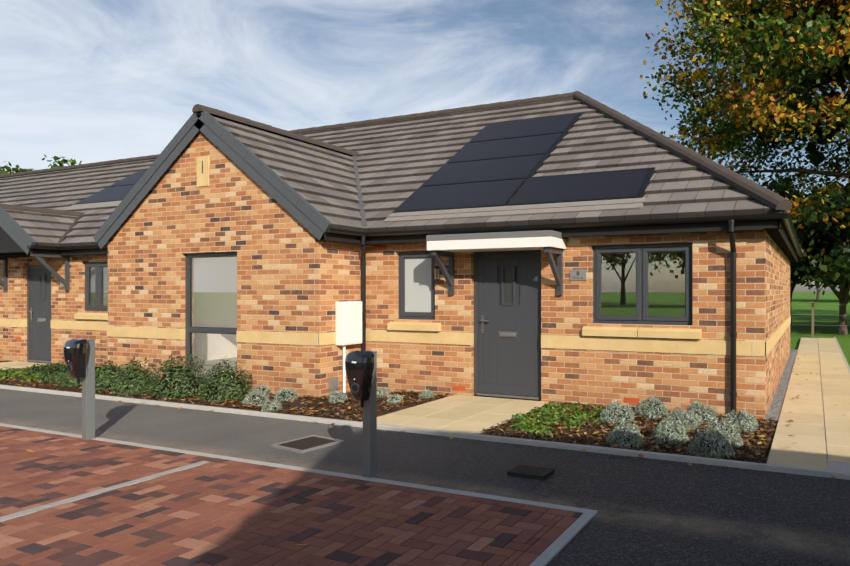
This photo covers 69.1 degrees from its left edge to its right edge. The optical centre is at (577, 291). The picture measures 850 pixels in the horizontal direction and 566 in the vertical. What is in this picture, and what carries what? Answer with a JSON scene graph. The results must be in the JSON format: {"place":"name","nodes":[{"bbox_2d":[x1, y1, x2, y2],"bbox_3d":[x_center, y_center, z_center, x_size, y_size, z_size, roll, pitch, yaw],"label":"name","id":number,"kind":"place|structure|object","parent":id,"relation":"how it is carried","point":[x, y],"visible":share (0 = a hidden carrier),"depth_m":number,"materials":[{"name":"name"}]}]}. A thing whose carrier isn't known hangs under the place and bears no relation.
{"place":"outdoors","nodes":[
{"label":"outdoors","id":0,"kind":"place"},
{"bbox_2d":[58,155,366,242],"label":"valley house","id":1,"kind":"structure","parent":0,"point":[360,202],"depth_m":10.90,"materials":[{"name":"grey metal"}]},
{"bbox_2d":[0,360,776,462],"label":"planting bed","id":2,"kind":"object","parent":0,"point":[525,436],"depth_m":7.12,"materials":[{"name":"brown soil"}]},
{"bbox_2d":[27,351,253,401],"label":"shrubs","id":3,"kind":"object","parent":2,"relation":"on","point":[180,381],"visible":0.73,"depth_m":8.61,"materials":[{"name":"green plant"}]},
{"bbox_2d":[0,363,606,436],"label":"ground cover plants","id":4,"kind":"object","parent":2,"relation":"on","point":[529,426],"visible":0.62,"depth_m":7.07,"materials":[{"name":"green plant"}]},
{"bbox_2d":[281,400,639,418],"bbox_3d":[-1.577,1.505,7.618,4.797,0.035,0.503,0,0,8],"label":"shrub","id":5,"kind":"object","parent":2,"relation":"on","point":[296,403],"visible":0.31,"depth_m":7.79,"materials":[{"name":"plant"}]},
{"bbox_2d":[242,383,758,457],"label":"silver shrubs","id":6,"kind":"object","parent":2,"relation":"on","point":[719,438],"visible":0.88,"depth_m":6.46,"materials":[{"name":"green plant"}]},
{"bbox_2d":[0,388,849,565],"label":"asphalt road","id":7,"kind":"structure","parent":0,"point":[654,512],"depth_m":4.82,"materials":[{"name":"grey asphalt"}]},
{"bbox_2d":[0,426,582,565],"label":"parking paving","id":8,"kind":"structure","parent":7,"relation":"on","point":[69,501],"depth_m":4.04,"materials":[{"name":"red brick"}]},
{"bbox_2d":[77,339,95,439],"bbox_3d":[-5.117,1.028,6.137,0.110,1.050,0.158,0,0,22],"label":"charger post","id":9,"kind":"object","parent":8,"relation":"on","point":[88,406],"visible":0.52,"depth_m":6.14,"materials":[{"name":"grey metal"}]},
{"bbox_2d":[67,347,72,371],"bbox_3d":[-5.168,0.691,6.008,0.080,0.253,0.034,0,0,22],"label":"charger socket","id":10,"kind":"object","parent":9,"relation":"attached to","point":[69,368],"visible":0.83,"depth_m":6.00,"materials":[{"name":"plastic"}]},
{"bbox_2d":[64,338,87,378],"bbox_3d":[-5.150,0.692,6.054,0.248,0.411,0.130,0,0,22],"label":"ev charger","id":11,"kind":"object","parent":9,"relation":"attached to","point":[75,354],"visible":0.96,"depth_m":6.01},
{"bbox_2d":[271,435,343,453],"bbox_3d":[-2.735,1.542,5.979,0.480,0.022,0.480,0,0,30],"label":"manhole cover","id":12,"kind":"object","parent":7,"relation":"on","point":[306,444],"visible":1,"depth_m":5.95,"materials":[{"name":"grey metal"}]},
{"bbox_2d":[360,351,378,477],"bbox_3d":[-1.746,1.028,4.898,0.110,1.050,0.158,0,0,22],"label":"charger post","id":13,"kind":"object","parent":7,"relation":"on","point":[369,406],"visible":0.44,"depth_m":4.89,"materials":[{"name":"grey metal"}]},
{"bbox_2d":[351,361,359,392],"bbox_3d":[-1.797,0.691,4.769,0.080,0.253,0.034,0,0,22],"label":"charger socket","id":14,"kind":"object","parent":13,"relation":"attached to","point":[355,388],"visible":0.79,"depth_m":4.76,"materials":[{"name":"plastic"}]},
{"bbox_2d":[345,350,374,400],"bbox_3d":[-1.779,0.692,4.815,0.248,0.411,0.130,0,0,22],"label":"ev charger","id":15,"kind":"object","parent":13,"relation":"attached to","point":[360,371],"visible":0.98,"depth_m":4.77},
{"bbox_2d":[507,465,554,479],"bbox_3d":[-0.397,1.534,5.013,0.340,0.038,0.220,0,0,22],"label":"manhole","id":16,"kind":"object","parent":7,"relation":"on","point":[532,472],"visible":1,"depth_m":4.97,"materials":[{"name":"black metal"}]},
{"bbox_2d":[0,0,849,291],"label":"sky","id":17,"kind":"structure","parent":0,"point":[86,81],"materials":[{"name":"blue"}]},
{"bbox_2d":[28,292,849,463],"bbox_3d":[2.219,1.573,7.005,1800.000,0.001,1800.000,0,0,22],"label":"lawn","id":18,"kind":"structure","parent":0,"point":[826,314],"depth_m":31.28,"materials":[{"name":"green plant"}]},
{"bbox_2d":[0,161,21,174],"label":"tree","id":19,"kind":"object","parent":18,"relation":"on","point":[9,169],"depth_m":39.02,"materials":[{"name":"green plant"}]},
{"bbox_2d":[3,154,81,173],"bbox_3d":[-33.761,-3.798,39.912,11.213,10.701,9.948,0,0,22],"label":"tree","id":20,"kind":"object","parent":18,"relation":"on","point":[65,161],"depth_m":39.33,"materials":[{"name":"green plant"}]},
{"bbox_2d":[0,130,790,419],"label":"brick house walls","id":21,"kind":"structure","parent":18,"relation":"on","point":[297,280],"depth_m":8.71,"materials":[{"name":"orange brick"}]},
{"bbox_2d":[0,227,69,290],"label":"neighbour porch brackets","id":22,"kind":"object","parent":21,"relation":"attached to","point":[8,244],"visible":0.83,"depth_m":11.80,"materials":[{"name":"plastic"}]},
{"bbox_2d":[0,111,332,254],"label":"bargeboard","id":23,"kind":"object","parent":21,"relation":"attached to","point":[316,223],"visible":0.88,"depth_m":9.14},
{"bbox_2d":[15,246,639,402],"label":"house wall fittings","id":24,"kind":"object","parent":21,"relation":"attached to","point":[348,322],"visible":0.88,"depth_m":8.69,"materials":[{"name":"white plastic"}]},
{"bbox_2d":[27,243,692,399],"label":"house window frames","id":25,"kind":"structure","parent":21,"relation":"in","point":[507,350],"depth_m":8.42,"materials":[{"name":"grey plastic"}]},
{"bbox_2d":[41,252,684,377],"bbox_3d":[-5.198,0.418,9.594,13.793,1.942,0.916,0,0,22],"label":"window glass","id":26,"kind":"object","parent":25,"relation":"in","point":[417,284],"depth_m":8.93,"materials":[{"name":"clear glass"}]},
{"bbox_2d":[74,313,700,338],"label":"stone window sills","id":27,"kind":"structure","parent":21,"relation":"attached to","point":[673,333],"depth_m":7.67,"materials":[{"name":"beige stone"}]},
{"bbox_2d":[0,97,786,246],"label":"house roof tiles","id":28,"kind":"object","parent":21,"relation":"on","point":[399,162],"visible":0.33,"depth_m":10.23,"materials":[{"name":"grey tile"}]},
{"bbox_2d":[64,113,654,222],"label":"solar panels","id":29,"kind":"object","parent":28,"relation":"on","point":[491,167],"visible":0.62,"depth_m":9.20,"materials":[{"name":"black glass"}]},
{"bbox_2d":[0,91,803,252],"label":"ridge tiles","id":30,"kind":"object","parent":28,"relation":"on","point":[768,197],"visible":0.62,"depth_m":10.43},
{"bbox_2d":[0,213,802,417],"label":"fascia gutter","id":31,"kind":"object","parent":21,"relation":"attached to","point":[779,228],"visible":0.79,"depth_m":7.67,"materials":[{"name":"black plastic"}]},
{"bbox_2d":[426,230,565,294],"bbox_3d":[-1.129,-0.362,8.071,1.898,0.830,0.504,0,0,22],"label":"door canopy","id":32,"kind":"object","parent":21,"relation":"attached to","point":[549,242],"visible":1,"depth_m":7.89,"materials":[{"name":"white plastic"}]},
{"bbox_2d":[0,338,849,471],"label":"path flagstones","id":33,"kind":"object","parent":18,"relation":"on","point":[815,413],"visible":0.88,"depth_m":7.27,"materials":[{"name":"concrete"}]},
{"bbox_2d":[0,337,849,565],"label":"kerb edging","id":34,"kind":"object","parent":18,"relation":"on","point":[556,547],"visible":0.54,"depth_m":5.55,"materials":[{"name":"concrete"}]},
{"bbox_2d":[7,352,844,544],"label":"fallen leaves","id":35,"kind":"object","parent":18,"relation":"on","point":[583,450],"visible":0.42,"depth_m":7.07,"materials":[{"name":"brown plant"}]},
{"bbox_2d":[765,349,797,422],"bbox_3d":[3.958,1.533,11.156,0.150,0.040,9.000,0,0,22],"label":"gravel strip","id":36,"kind":"object","parent":18,"relation":"on","point":[775,408],"visible":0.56,"depth_m":8.92,"materials":[{"name":"grey gravel"}]},
{"bbox_2d":[758,180,849,326],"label":"hedge tree","id":37,"kind":"object","parent":18,"relation":"on","point":[795,279],"depth_m":24.10,"materials":[{"name":"green plant"}]},
{"bbox_2d":[760,173,849,243],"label":"hedge tree","id":38,"kind":"object","parent":18,"relation":"on","point":[768,186],"visible":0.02,"depth_m":33.46,"materials":[{"name":"plant"}]},
{"bbox_2d":[776,169,849,334],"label":"hedge tree","id":39,"kind":"object","parent":18,"relation":"on","point":[828,215],"depth_m":19.92,"materials":[{"name":"green plant"}]},
{"bbox_2d":[790,302,841,336],"bbox_3d":[19.634,0.953,15.553,34.000,1.200,0.080,0,0,22],"label":"fence","id":40,"kind":"object","parent":18,"relation":"on","point":[812,304],"visible":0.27,"depth_m":20.16,"materials":[{"name":"brown wood"}]},
{"bbox_2d":[820,190,849,288],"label":"hedge tree","id":41,"kind":"object","parent":18,"relation":"on","point":[846,230],"visible":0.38,"depth_m":20.74,"materials":[{"name":"green plant"}]},
{"bbox_2d":[194,252,765,377],"bbox_3d":[-3.663,0.303,10.881,13.400,2.300,4.365,0,0,22],"label":"house interior","id":42,"kind":"object","parent":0,"point":[224,302],"depth_m":11.54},
{"bbox_2d":[640,0,849,196],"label":"tree","id":43,"kind":"object","parent":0,"point":[814,51],"depth_m":21.20,"materials":[{"name":"green plant"}]},
{"bbox_2d":[791,281,839,299],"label":"tree","id":44,"kind":"object","parent":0,"point":[818,295],"depth_m":110.90,"materials":[{"name":"plant"}]}
]}

